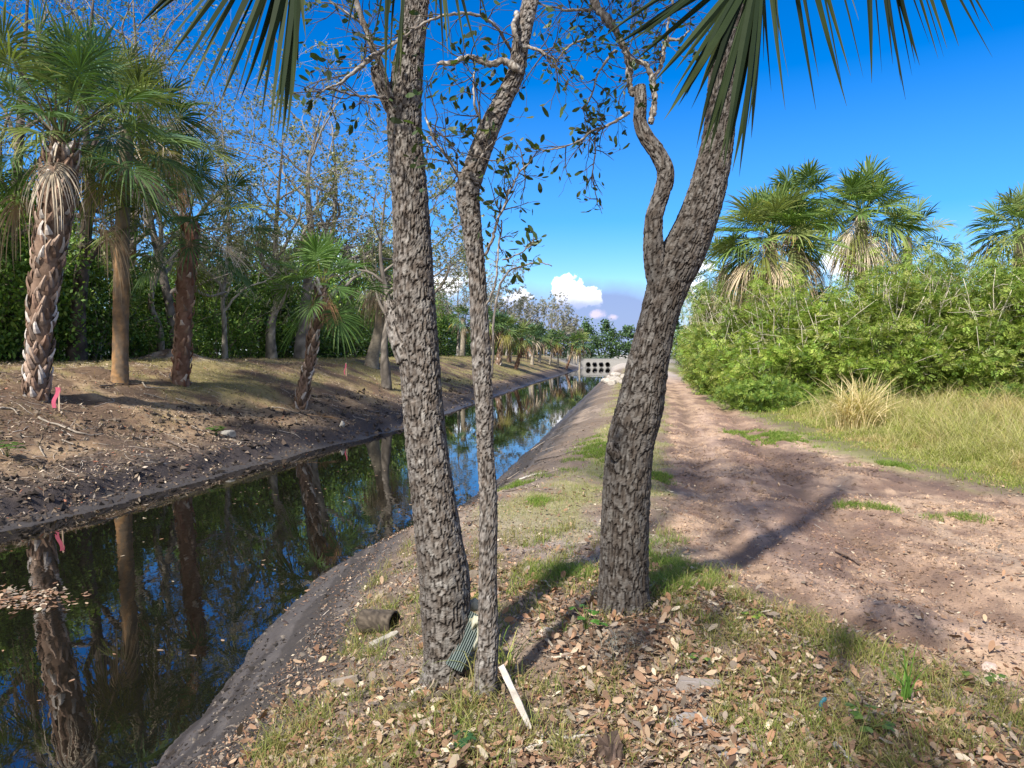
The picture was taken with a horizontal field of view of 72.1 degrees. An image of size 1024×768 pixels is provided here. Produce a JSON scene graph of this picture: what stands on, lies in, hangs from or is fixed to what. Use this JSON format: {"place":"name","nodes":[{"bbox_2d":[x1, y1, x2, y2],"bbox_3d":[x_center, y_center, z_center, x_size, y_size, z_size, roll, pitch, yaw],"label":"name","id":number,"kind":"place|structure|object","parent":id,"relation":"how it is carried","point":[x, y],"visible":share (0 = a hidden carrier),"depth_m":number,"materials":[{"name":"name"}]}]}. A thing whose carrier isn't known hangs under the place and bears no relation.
{"place":"outdoors","nodes":[
{"label":"outdoors","id":0,"kind":"place"},
{"bbox_2d":[0,368,610,767],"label":"water","id":1,"kind":"structure","parent":0,"point":[138,699],"depth_m":7.67,"materials":[{"name":"black liquid"}]},
{"bbox_2d":[0,582,89,613],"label":"leaf litter","id":2,"kind":"object","parent":1,"relation":"on","point":[8,590],"visible":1,"depth_m":6.89,"materials":[{"name":"brown plant"}]},
{"bbox_2d":[0,364,617,767],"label":"canal bank","id":3,"kind":"structure","parent":0,"point":[291,628],"depth_m":10.81,"materials":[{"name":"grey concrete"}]},
{"bbox_2d":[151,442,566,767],"bbox_3d":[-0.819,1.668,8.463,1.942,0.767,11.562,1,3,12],"label":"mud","id":4,"kind":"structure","parent":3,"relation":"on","point":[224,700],"depth_m":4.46,"materials":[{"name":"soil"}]},
{"bbox_2d":[414,411,599,554],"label":"twig litter","id":5,"kind":"object","parent":3,"relation":"on","point":[542,470],"visible":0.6,"depth_m":10.67,"materials":[{"name":"brown wood"}]},
{"bbox_2d":[559,332,586,369],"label":"cabbage palm","id":6,"kind":"object","parent":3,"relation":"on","point":[572,336],"visible":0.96,"depth_m":94.93,"materials":[{"name":"green plant"}]},
{"bbox_2d":[0,349,1023,767],"bbox_3d":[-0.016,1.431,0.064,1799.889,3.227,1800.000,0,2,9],"label":"ground","id":7,"kind":"structure","parent":0,"point":[454,369],"depth_m":9.57,"materials":[{"name":"soil"}]},
{"bbox_2d":[0,186,65,361],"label":"understory bush","id":8,"kind":"object","parent":7,"relation":"on","point":[23,253],"visible":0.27,"depth_m":19.70,"materials":[{"name":"green plant"}]},
{"bbox_2d":[0,153,66,361],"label":"understory bush","id":9,"kind":"object","parent":7,"relation":"on","point":[18,314],"visible":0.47,"depth_m":19.02,"materials":[{"name":"green plant"}]},
{"bbox_2d":[0,156,111,361],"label":"understory bush","id":10,"kind":"object","parent":7,"relation":"on","point":[70,261],"visible":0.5,"depth_m":20.27,"materials":[{"name":"green plant"}]},
{"bbox_2d":[0,178,112,360],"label":"understory bush","id":11,"kind":"object","parent":7,"relation":"on","point":[88,319],"visible":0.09,"depth_m":22.27,"materials":[{"name":"green plant"}]},
{"bbox_2d":[0,0,183,361],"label":"oak tree","id":12,"kind":"object","parent":7,"relation":"on","point":[25,27],"visible":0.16,"depth_m":20.30,"materials":[{"name":"green plant"}]},
{"bbox_2d":[0,0,202,361],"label":"oak tree","id":13,"kind":"object","parent":7,"relation":"on","point":[82,346],"visible":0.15,"depth_m":21.15,"materials":[{"name":"grey plant"}]},
{"bbox_2d":[52,231,159,359],"bbox_3d":[-14.001,-2.808,23.095,3.784,4.309,4.119,2,3,43],"label":"understory bush","id":14,"kind":"object","parent":7,"relation":"on","point":[107,324],"visible":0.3,"depth_m":23.04,"materials":[{"name":"green plant"}]},
{"bbox_2d":[0,0,214,401],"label":"cabbage palm","id":15,"kind":"object","parent":7,"relation":"on","point":[57,182],"visible":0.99,"depth_m":14.62,"materials":[{"name":"green plant"}]},
{"bbox_2d":[68,227,173,359],"bbox_3d":[-14.128,-3.207,25.000,4.069,5.053,4.338,0,2,-8],"label":"understory bush","id":16,"kind":"object","parent":7,"relation":"on","point":[145,314],"visible":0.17,"depth_m":25.08,"materials":[{"name":"green plant"}]},
{"bbox_2d":[11,0,237,357],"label":"oak tree","id":17,"kind":"object","parent":7,"relation":"on","point":[153,51],"visible":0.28,"depth_m":25.94,"materials":[{"name":"grey plant"}]},
{"bbox_2d":[0,26,253,385],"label":"cabbage palm","id":18,"kind":"object","parent":7,"relation":"on","point":[120,335],"visible":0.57,"depth_m":17.71,"materials":[{"name":"green plant"}]},
{"bbox_2d":[0,0,258,348],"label":"oak tree","id":19,"kind":"object","parent":7,"relation":"on","point":[167,291],"visible":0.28,"depth_m":26.45,"materials":[{"name":"grey plant"}]},
{"bbox_2d":[21,0,272,350],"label":"oak tree","id":20,"kind":"object","parent":7,"relation":"on","point":[150,302],"visible":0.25,"depth_m":25.09,"materials":[{"name":"grey plant"}]},
{"bbox_2d":[96,282,215,357],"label":"understory bush","id":21,"kind":"object","parent":7,"relation":"on","point":[158,289],"visible":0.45,"depth_m":25.91,"materials":[{"name":"green plant"}]},
{"bbox_2d":[61,0,299,354],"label":"oak tree","id":22,"kind":"object","parent":7,"relation":"on","point":[252,194],"visible":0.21,"depth_m":29.75,"materials":[{"name":"grey plant"}]},
{"bbox_2d":[139,242,229,357],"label":"understory bush","id":23,"kind":"object","parent":7,"relation":"on","point":[204,320],"visible":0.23,"depth_m":28.82,"materials":[{"name":"green plant"}]},
{"bbox_2d":[89,146,286,386],"bbox_3d":[-8.941,-3.139,19.400,5.159,6.544,4.759,0,2,9],"label":"cabbage palm","id":24,"kind":"object","parent":7,"relation":"on","point":[189,254],"visible":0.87,"depth_m":19.17,"materials":[{"name":"green plant"}]},
{"bbox_2d":[162,215,252,358],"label":"understory bush","id":25,"kind":"object","parent":7,"relation":"on","point":[233,310],"visible":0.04,"depth_m":31.54,"materials":[{"name":"green plant"}]},
{"bbox_2d":[106,29,329,358],"bbox_3d":[-11.496,-7.152,29.676,7.780,12.615,8.853,0,2,9],"label":"oak tree","id":26,"kind":"object","parent":7,"relation":"on","point":[224,354],"visible":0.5,"depth_m":28.52,"materials":[{"name":"grey plant"}]},
{"bbox_2d":[193,227,274,358],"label":"understory bush","id":27,"kind":"object","parent":7,"relation":"on","point":[247,337],"visible":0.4,"depth_m":30.36,"materials":[{"name":"green plant"}]},
{"bbox_2d":[0,351,473,520],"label":"leaf litter","id":28,"kind":"object","parent":7,"relation":"on","point":[57,461],"visible":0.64,"depth_m":15.11,"materials":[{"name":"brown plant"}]},
{"bbox_2d":[201,237,297,357],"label":"understory bush","id":29,"kind":"object","parent":7,"relation":"on","point":[253,279],"visible":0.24,"depth_m":33.42,"materials":[{"name":"green plant"}]},
{"bbox_2d":[215,211,301,357],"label":"understory bush","id":30,"kind":"object","parent":7,"relation":"on","point":[259,267],"visible":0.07,"depth_m":36.60,"materials":[{"name":"green plant"}]},
{"bbox_2d":[173,71,386,358],"bbox_3d":[-10.313,-7.332,31.443,8.840,12.764,6.780,0,2,9],"label":"oak tree","id":31,"kind":"object","parent":7,"relation":"on","point":[271,349],"visible":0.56,"depth_m":30.92,"materials":[{"name":"grey plant"}]},
{"bbox_2d":[0,351,562,474],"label":"grass","id":32,"kind":"structure","parent":7,"relation":"on","point":[327,358],"depth_m":22.58,"materials":[{"name":"plant"}]},
{"bbox_2d":[231,249,334,358],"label":"understory bush","id":33,"kind":"object","parent":7,"relation":"on","point":[289,355],"visible":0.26,"depth_m":35.19,"materials":[{"name":"green plant"}]},
{"bbox_2d":[234,291,337,357],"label":"understory bush","id":34,"kind":"object","parent":7,"relation":"on","point":[281,311],"visible":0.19,"depth_m":35.54,"materials":[{"name":"green plant"}]},
{"bbox_2d":[181,33,392,358],"bbox_3d":[-9.142,-8.614,32.327,10.459,15.318,7.705,-1,3,-13],"label":"oak tree","id":35,"kind":"object","parent":7,"relation":"on","point":[299,348],"visible":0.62,"depth_m":32.04,"materials":[{"name":"grey plant"}]},
{"bbox_2d":[278,220,354,357],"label":"understory bush","id":36,"kind":"object","parent":7,"relation":"on","point":[331,341],"visible":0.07,"depth_m":40.16,"materials":[{"name":"green plant"}]},
{"bbox_2d":[268,290,368,357],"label":"understory bush","id":37,"kind":"object","parent":7,"relation":"on","point":[341,345],"visible":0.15,"depth_m":41.28,"materials":[{"name":"green plant"}]},
{"bbox_2d":[253,227,392,409],"bbox_3d":[-5.876,-1.984,21.430,4.418,5.701,3.952,0,2,9],"label":"cabbage palm","id":38,"kind":"object","parent":7,"relation":"on","point":[322,311],"visible":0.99,"depth_m":21.27,"materials":[{"name":"green plant"}]},
{"bbox_2d":[323,233,376,357],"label":"understory bush","id":39,"kind":"object","parent":7,"relation":"on","point":[355,301],"visible":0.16,"depth_m":44.13,"materials":[{"name":"green plant"}]},
{"bbox_2d":[269,78,459,315],"bbox_3d":[-6.628,-7.655,32.994,8.605,13.390,7.618,-1,3,-14],"label":"oak tree","id":40,"kind":"object","parent":7,"relation":"on","point":[334,159],"visible":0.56,"depth_m":32.62,"materials":[{"name":"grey plant"}]},
{"bbox_2d":[343,241,392,368],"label":"oak tree","id":41,"kind":"object","parent":7,"relation":"on","point":[372,356],"visible":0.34,"depth_m":34.48,"materials":[{"name":"grey plant"}]},
{"bbox_2d":[273,0,470,690],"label":"oak tree","id":42,"kind":"object","parent":7,"relation":"on","point":[442,561],"visible":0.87,"depth_m":3.50,"materials":[{"name":"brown plant"}]},
{"bbox_2d":[357,609,400,633],"bbox_3d":[-0.866,1.545,4.574,0.246,0.173,0.155,1,3,20],"label":"hollow log","id":43,"kind":"object","parent":7,"relation":"on","point":[368,619],"visible":0.88,"depth_m":4.53,"materials":[{"name":"brown wood"}]},
{"bbox_2d":[277,135,492,390],"bbox_3d":[-4.897,-5.096,29.780,8.966,10.928,5.656,1,3,30],"label":"oak tree","id":44,"kind":"object","parent":7,"relation":"on","point":[385,374],"visible":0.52,"depth_m":29.37,"materials":[{"name":"grey plant"}]},
{"bbox_2d":[343,148,505,293],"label":"oak tree","id":45,"kind":"object","parent":7,"relation":"on","point":[447,182],"visible":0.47,"depth_m":46.61,"materials":[{"name":"grey plant"}]},
{"bbox_2d":[434,277,460,355],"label":"understory bush","id":46,"kind":"object","parent":7,"relation":"on","point":[445,318],"visible":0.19,"depth_m":67.67,"materials":[{"name":"green plant"}]},
{"bbox_2d":[447,303,470,355],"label":"cabbage palm","id":47,"kind":"object","parent":7,"relation":"on","point":[462,325],"visible":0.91,"depth_m":65.08,"materials":[{"name":"green plant"}]},
{"bbox_2d":[446,610,477,671],"bbox_3d":[-0.229,1.270,3.488,0.218,0.263,0.065,-2,3,-44],"label":"corrugated sheet","id":48,"kind":"object","parent":7,"relation":"on","point":[466,644],"visible":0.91,"depth_m":3.46,"materials":[{"name":"plastic"}]},
{"bbox_2d":[434,225,495,355],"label":"oak tree","id":49,"kind":"object","parent":7,"relation":"on","point":[465,300],"visible":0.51,"depth_m":66.26,"materials":[{"name":"grey plant"}]},
{"bbox_2d":[353,0,591,702],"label":"oak tree","id":50,"kind":"object","parent":7,"relation":"on","point":[468,183],"visible":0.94,"depth_m":3.27,"materials":[{"name":"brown plant"}]},
{"bbox_2d":[465,250,530,354],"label":"oak tree","id":51,"kind":"object","parent":7,"relation":"on","point":[500,303],"visible":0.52,"depth_m":84.09,"materials":[{"name":"grey plant"}]},
{"bbox_2d":[489,309,520,365],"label":"cabbage palm","id":52,"kind":"object","parent":7,"relation":"on","point":[502,337],"visible":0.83,"depth_m":63.77,"materials":[{"name":"green plant"}]},
{"bbox_2d":[487,283,530,355],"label":"oak tree","id":53,"kind":"object","parent":7,"relation":"on","point":[510,310],"visible":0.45,"depth_m":85.94,"materials":[{"name":"grey plant"}]},
{"bbox_2d":[498,664,531,728],"bbox_3d":[0.014,1.354,3.056,0.028,0.230,0.200,-2,3,-45],"label":"board","id":54,"kind":"object","parent":7,"relation":"on","point":[512,690],"visible":0.97,"depth_m":3.05,"materials":[{"name":"white wood"}]},
{"bbox_2d":[498,625,545,676],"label":"grass tuft","id":55,"kind":"object","parent":7,"relation":"on","point":[504,658],"visible":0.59,"depth_m":3.60,"materials":[{"name":"green plant"}]},
{"bbox_2d":[505,320,541,369],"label":"cabbage palm","id":56,"kind":"object","parent":7,"relation":"on","point":[522,329],"visible":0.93,"depth_m":65.22,"materials":[{"name":"green plant"}]},
{"bbox_2d":[508,293,545,356],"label":"oak tree","id":57,"kind":"object","parent":7,"relation":"on","point":[530,315],"visible":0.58,"depth_m":96.78,"materials":[{"name":"grey plant"}]},
{"bbox_2d":[525,291,578,357],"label":"oak tree","id":58,"kind":"object","parent":7,"relation":"on","point":[553,316],"visible":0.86,"depth_m":118.74,"materials":[{"name":"grey plant"}]},
{"bbox_2d":[138,0,992,174],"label":"cabbage palm","id":59,"kind":"object","parent":7,"relation":"on","point":[744,52],"visible":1,"depth_m":1.74,"materials":[{"name":"green plant"}]},
{"bbox_2d":[577,316,600,357],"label":"leafy tree","id":60,"kind":"object","parent":7,"relation":"on","point":[587,328],"visible":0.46,"depth_m":156.15,"materials":[{"name":"green plant"}]},
{"bbox_2d":[560,359,627,367],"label":"culvert","id":61,"kind":"object","parent":7,"relation":"on","point":[611,362],"visible":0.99,"depth_m":122.70,"materials":[{"name":"concrete"}]},
{"bbox_2d":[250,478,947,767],"bbox_3d":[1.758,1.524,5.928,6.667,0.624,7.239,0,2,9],"label":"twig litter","id":62,"kind":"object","parent":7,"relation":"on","point":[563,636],"visible":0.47,"depth_m":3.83,"materials":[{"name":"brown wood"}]},
{"bbox_2d":[589,319,623,358],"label":"leafy tree","id":63,"kind":"object","parent":7,"relation":"on","point":[606,328],"visible":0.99,"depth_m":143.58,"materials":[{"name":"green plant"}]},
{"bbox_2d":[194,412,1023,767],"bbox_3d":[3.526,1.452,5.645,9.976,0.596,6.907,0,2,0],"label":"leaf litter","id":64,"kind":"object","parent":7,"relation":"on","point":[677,733],"visible":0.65,"depth_m":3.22,"materials":[{"name":"brown plant"}]},
{"bbox_2d":[388,687,460,713],"bbox_3d":[-0.403,1.481,3.285,0.346,0.091,0.060,-1,3,-15],"label":"stick","id":65,"kind":"object","parent":64,"relation":"on","point":[429,698],"visible":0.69,"depth_m":3.28,"materials":[{"name":"brown wood"}]},
{"bbox_2d":[675,675,724,691],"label":"rock","id":66,"kind":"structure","parent":64,"relation":"on","point":[682,682],"depth_m":3.30,"materials":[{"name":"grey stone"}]},
{"bbox_2d":[844,702,894,732],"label":"weed plant","id":67,"kind":"object","parent":64,"relation":"on","point":[858,715],"visible":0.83,"depth_m":2.97,"materials":[{"name":"green plant"}]},
{"bbox_2d":[596,729,625,766],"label":"stump","id":68,"kind":"object","parent":7,"relation":"on","point":[611,751],"visible":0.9,"depth_m":2.79,"materials":[{"name":"brown wood"}]},
{"bbox_2d":[613,325,635,358],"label":"leafy tree","id":69,"kind":"object","parent":7,"relation":"on","point":[628,332],"visible":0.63,"depth_m":148.46,"materials":[{"name":"green plant"}]},
{"bbox_2d":[508,0,744,616],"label":"oak tree","id":70,"kind":"object","parent":7,"relation":"on","point":[674,260],"visible":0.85,"depth_m":4.08,"materials":[{"name":"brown plant"}]},
{"bbox_2d":[673,285,717,381],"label":"leafy shrub","id":71,"kind":"object","parent":7,"relation":"on","point":[687,334],"visible":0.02,"depth_m":38.89,"materials":[{"name":"green plant"}]},
{"bbox_2d":[676,277,741,388],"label":"leafy shrub","id":72,"kind":"object","parent":7,"relation":"on","point":[690,291],"visible":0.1,"depth_m":32.15,"materials":[{"name":"green plant"}]},
{"bbox_2d":[675,275,751,393],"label":"leafy shrub","id":73,"kind":"object","parent":7,"relation":"on","point":[717,330],"visible":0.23,"depth_m":27.88,"materials":[{"name":"green plant"}]},
{"bbox_2d":[689,232,757,318],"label":"leafy shrub","id":74,"kind":"object","parent":7,"relation":"on","point":[707,280],"visible":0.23,"depth_m":32.62,"materials":[{"name":"green plant"}]},
{"bbox_2d":[678,270,794,399],"bbox_3d":[8.220,-1.554,24.582,4.419,4.666,4.667,2,3,37],"label":"leafy shrub","id":75,"kind":"object","parent":7,"relation":"on","point":[714,353],"visible":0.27,"depth_m":24.18,"materials":[{"name":"green plant"}]},
{"bbox_2d":[704,364,803,410],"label":"shrub","id":76,"kind":"object","parent":7,"relation":"on","point":[724,396],"visible":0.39,"depth_m":20.29,"materials":[{"name":"green plant"}]},
{"bbox_2d":[725,353,811,413],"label":"shrub","id":77,"kind":"object","parent":7,"relation":"on","point":[762,386],"visible":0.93,"depth_m":19.33,"materials":[{"name":"green plant"}]},
{"bbox_2d":[710,261,845,401],"bbox_3d":[8.668,-1.463,22.700,4.502,4.648,4.521,0,2,9],"label":"leafy shrub","id":78,"kind":"object","parent":7,"relation":"on","point":[764,327],"visible":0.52,"depth_m":22.00,"materials":[{"name":"green plant"}]},
{"bbox_2d":[702,179,856,370],"bbox_3d":[9.207,-3.334,25.123,5.332,7.907,5.038,0,2,9],"label":"cabbage palm","id":79,"kind":"object","parent":7,"relation":"on","point":[776,207],"visible":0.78,"depth_m":24.33,"materials":[{"name":"green plant"}]},
{"bbox_2d":[740,155,856,300],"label":"cabbage palm","id":80,"kind":"object","parent":7,"relation":"on","point":[807,171],"visible":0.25,"depth_m":30.42,"materials":[{"name":"green plant"}]},
{"bbox_2d":[737,273,902,397],"bbox_3d":[9.307,-1.262,21.308,4.781,4.366,4.233,2,3,33],"label":"leafy shrub","id":81,"kind":"object","parent":7,"relation":"on","point":[822,326],"visible":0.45,"depth_m":21.10,"materials":[{"name":"green plant"}]},
{"bbox_2d":[763,280,935,400],"bbox_3d":[10.127,-1.141,21.005,5.053,4.007,5.198,2,3,41],"label":"leafy shrub","id":82,"kind":"object","parent":7,"relation":"on","point":[842,332],"visible":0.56,"depth_m":20.38,"materials":[{"name":"green plant"}]},
{"bbox_2d":[677,372,1023,493],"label":"grass","id":83,"kind":"structure","parent":7,"relation":"on","point":[973,434],"depth_m":12.30,"materials":[{"name":"green plant"}]},
{"bbox_2d":[792,371,925,430],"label":"grass clump","id":84,"kind":"object","parent":7,"relation":"on","point":[867,410],"visible":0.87,"depth_m":14.41,"materials":[{"name":"beige plant"}]},
{"bbox_2d":[811,272,922,333],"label":"leafy shrub","id":85,"kind":"object","parent":7,"relation":"on","point":[862,281],"visible":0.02,"depth_m":24.20,"materials":[{"name":"green plant"}]},
{"bbox_2d":[803,149,936,296],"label":"cabbage palm","id":86,"kind":"object","parent":7,"relation":"on","point":[863,188],"visible":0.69,"depth_m":26.25,"materials":[{"name":"green plant"}]},
{"bbox_2d":[797,247,968,402],"bbox_3d":[10.803,-1.463,20.753,4.818,4.668,4.380,0,2,-6],"label":"leafy shrub","id":87,"kind":"object","parent":7,"relation":"on","point":[889,335],"visible":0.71,"depth_m":19.68,"materials":[{"name":"green plant"}]},
{"bbox_2d":[838,233,958,317],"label":"leafy shrub","id":88,"kind":"object","parent":7,"relation":"on","point":[924,271],"visible":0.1,"depth_m":23.54,"materials":[{"name":"green plant"}]},
{"bbox_2d":[876,641,930,702],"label":"spiky plant","id":89,"kind":"object","parent":7,"relation":"on","point":[906,692],"visible":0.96,"depth_m":3.27,"materials":[{"name":"green plant"}]},
{"bbox_2d":[868,195,966,279],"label":"cabbage palm","id":90,"kind":"object","parent":7,"relation":"on","point":[919,208],"visible":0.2,"depth_m":28.64,"materials":[{"name":"green plant"}]},
{"bbox_2d":[845,242,1012,400],"bbox_3d":[11.640,-1.601,20.467,4.852,4.938,4.593,-2,3,-38],"label":"leafy shrub","id":91,"kind":"object","parent":7,"relation":"on","point":[923,313],"visible":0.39,"depth_m":19.71,"materials":[{"name":"green plant"}]},
{"bbox_2d":[878,268,1023,398],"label":"leafy shrub","id":92,"kind":"object","parent":7,"relation":"on","point":[953,306],"visible":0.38,"depth_m":19.32,"materials":[{"name":"green plant"}]},
{"bbox_2d":[916,247,1023,395],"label":"leafy shrub","id":93,"kind":"object","parent":7,"relation":"on","point":[1009,343],"visible":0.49,"depth_m":19.07,"materials":[{"name":"green plant"}]},
{"bbox_2d":[943,262,1023,391],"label":"leafy shrub","id":94,"kind":"object","parent":7,"relation":"on","point":[995,311],"visible":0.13,"depth_m":19.38,"materials":[{"name":"green plant"}]},
{"bbox_2d":[945,229,1023,366],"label":"leafy shrub","id":95,"kind":"object","parent":7,"relation":"on","point":[995,248],"visible":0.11,"depth_m":22.89,"materials":[{"name":"green plant"}]},
{"bbox_2d":[951,274,1023,392],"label":"leafy shrub","id":96,"kind":"object","parent":7,"relation":"on","point":[1020,374],"visible":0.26,"depth_m":18.84,"materials":[{"name":"green plant"}]},
{"bbox_2d":[960,182,1023,277],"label":"cabbage palm","id":97,"kind":"object","parent":7,"relation":"on","point":[1014,209],"visible":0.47,"depth_m":29.97,"materials":[{"name":"green plant"}]},
{"bbox_2d":[966,365,1023,402],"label":"shrub","id":98,"kind":"object","parent":7,"relation":"on","point":[1020,388],"visible":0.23,"depth_m":17.59,"materials":[{"name":"green plant"}]},
{"bbox_2d":[0,0,1023,354],"label":"sky","id":99,"kind":"structure","parent":0,"point":[957,133],"materials":[{"name":"blue"}]},
{"bbox_2d":[234,369,1023,767],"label":"grass","id":100,"kind":"structure","parent":0,"point":[666,569],"depth_m":3.41,"materials":[{"name":"green plant"}]},
{"bbox_2d":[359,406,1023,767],"bbox_3d":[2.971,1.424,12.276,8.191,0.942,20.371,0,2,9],"label":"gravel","id":101,"kind":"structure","parent":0,"point":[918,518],"depth_m":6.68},
{"bbox_2d":[658,371,1023,699],"bbox_3d":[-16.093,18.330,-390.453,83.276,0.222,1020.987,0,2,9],"label":"dirt road","id":102,"kind":"structure","parent":0,"point":[679,393],"depth_m":6.36,"materials":[{"name":"soil"}]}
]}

